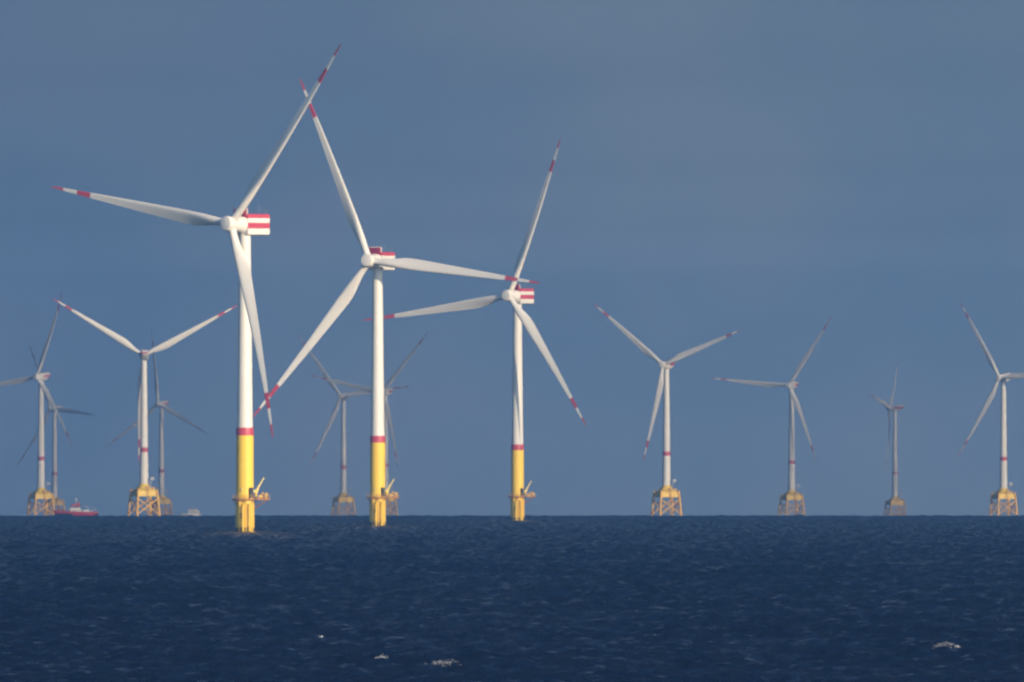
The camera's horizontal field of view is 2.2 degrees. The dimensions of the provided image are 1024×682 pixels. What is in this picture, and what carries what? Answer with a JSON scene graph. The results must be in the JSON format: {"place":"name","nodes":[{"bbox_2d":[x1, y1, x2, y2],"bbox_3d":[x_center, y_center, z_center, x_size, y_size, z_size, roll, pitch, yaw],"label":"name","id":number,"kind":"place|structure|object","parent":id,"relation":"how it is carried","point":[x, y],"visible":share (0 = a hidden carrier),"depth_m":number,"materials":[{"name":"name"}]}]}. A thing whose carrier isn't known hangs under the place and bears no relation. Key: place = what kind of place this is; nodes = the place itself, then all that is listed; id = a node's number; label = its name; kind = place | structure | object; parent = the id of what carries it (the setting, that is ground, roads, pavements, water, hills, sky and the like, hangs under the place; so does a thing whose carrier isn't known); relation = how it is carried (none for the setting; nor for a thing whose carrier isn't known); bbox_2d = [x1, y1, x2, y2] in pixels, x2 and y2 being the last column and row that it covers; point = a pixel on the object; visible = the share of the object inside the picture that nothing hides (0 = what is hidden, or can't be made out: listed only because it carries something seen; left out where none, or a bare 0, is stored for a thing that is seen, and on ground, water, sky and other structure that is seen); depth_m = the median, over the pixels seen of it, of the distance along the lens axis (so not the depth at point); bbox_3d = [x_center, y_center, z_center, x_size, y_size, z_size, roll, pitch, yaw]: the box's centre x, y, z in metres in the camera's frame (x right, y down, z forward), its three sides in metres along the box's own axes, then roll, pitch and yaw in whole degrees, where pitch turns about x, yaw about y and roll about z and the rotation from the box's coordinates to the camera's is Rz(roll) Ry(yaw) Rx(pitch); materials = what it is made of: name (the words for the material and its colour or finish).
{"place":"outdoors","nodes":[
{"label":"outdoors","id":0,"kind":"place"},
{"bbox_2d":[0,515,1023,681],"bbox_3d":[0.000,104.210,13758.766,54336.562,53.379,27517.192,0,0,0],"label":"sea","id":1,"kind":"structure","parent":0,"point":[591,598],"depth_m":4066.85,"materials":[{"name":"blue liquid"}]},
{"bbox_2d":[0,295,72,515],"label":"wind turbine","id":2,"kind":"object","parent":1,"relation":"in","point":[40,492],"visible":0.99,"depth_m":18811.40,"materials":[{"name":"yellow paint"}]},
{"bbox_2d":[16,345,93,515],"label":"wind turbine","id":3,"kind":"object","parent":1,"relation":"in","point":[57,500],"visible":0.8,"depth_m":23901.82,"materials":[{"name":"yellow paint"}]},
{"bbox_2d":[53,498,97,515],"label":"ship","id":4,"kind":"object","parent":1,"relation":"on","point":[74,511],"visible":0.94,"depth_m":17996.79,"materials":[{"name":"red paint"}]},
{"bbox_2d":[53,298,236,515],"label":"wind turbine","id":5,"kind":"object","parent":1,"relation":"in","point":[143,488],"visible":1,"depth_m":16301.04,"materials":[{"name":"yellow paint"}]},
{"bbox_2d":[107,331,204,515],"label":"wind turbine","id":6,"kind":"object","parent":1,"relation":"in","point":[162,405],"visible":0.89,"depth_m":22977.79,"materials":[{"name":"yellow paint"}]},
{"bbox_2d":[180,509,200,515],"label":"boat","id":7,"kind":"object","parent":1,"relation":"on","point":[194,512],"visible":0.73,"depth_m":17997.73,"materials":[{"name":"white"}]},
{"bbox_2d":[51,44,340,531],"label":"wind turbine","id":8,"kind":"object","parent":1,"relation":"in","point":[242,224],"visible":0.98,"depth_m":8953.44,"materials":[{"name":"yellow paint"}]},
{"bbox_2d":[298,335,408,515],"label":"wind turbine","id":9,"kind":"object","parent":1,"relation":"in","point":[343,495],"visible":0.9,"depth_m":21681.56,"materials":[{"name":"yellow paint"}]},
{"bbox_2d":[311,332,427,515],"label":"wind turbine","id":10,"kind":"object","parent":1,"relation":"in","point":[387,413],"visible":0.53,"depth_m":21005.76,"materials":[{"name":"yellow paint"}]},
{"bbox_2d":[253,79,538,525],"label":"wind turbine","id":11,"kind":"object","parent":1,"relation":"in","point":[377,261],"visible":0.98,"depth_m":10407.74,"materials":[{"name":"yellow paint"}]},
{"bbox_2d":[364,138,585,520],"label":"wind turbine","id":12,"kind":"object","parent":1,"relation":"in","point":[515,295],"visible":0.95,"depth_m":12257.45,"materials":[{"name":"yellow paint"}]},
{"bbox_2d":[594,304,741,515],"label":"wind turbine","id":13,"kind":"object","parent":1,"relation":"in","point":[666,489],"visible":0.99,"depth_m":17335.46,"materials":[{"name":"yellow paint"}]},
{"bbox_2d":[712,316,831,515],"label":"wind turbine","id":14,"kind":"object","parent":1,"relation":"in","point":[791,385],"visible":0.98,"depth_m":19986.40,"materials":[{"name":"yellow paint"}]},
{"bbox_2d":[869,362,905,515],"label":"wind turbine","id":15,"kind":"object","parent":1,"relation":"in","point":[894,499],"visible":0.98,"depth_m":23743.89,"materials":[{"name":"yellow paint"}]},
{"bbox_2d":[958,301,1023,515],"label":"wind turbine","id":16,"kind":"object","parent":1,"relation":"in","point":[1003,492],"visible":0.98,"depth_m":18925.12,"materials":[{"name":"yellow paint"}]},
{"bbox_2d":[0,0,1023,515],"label":"sky","id":17,"kind":"structure","parent":0,"point":[771,171],"materials":[{"name":"blue"}]}
]}

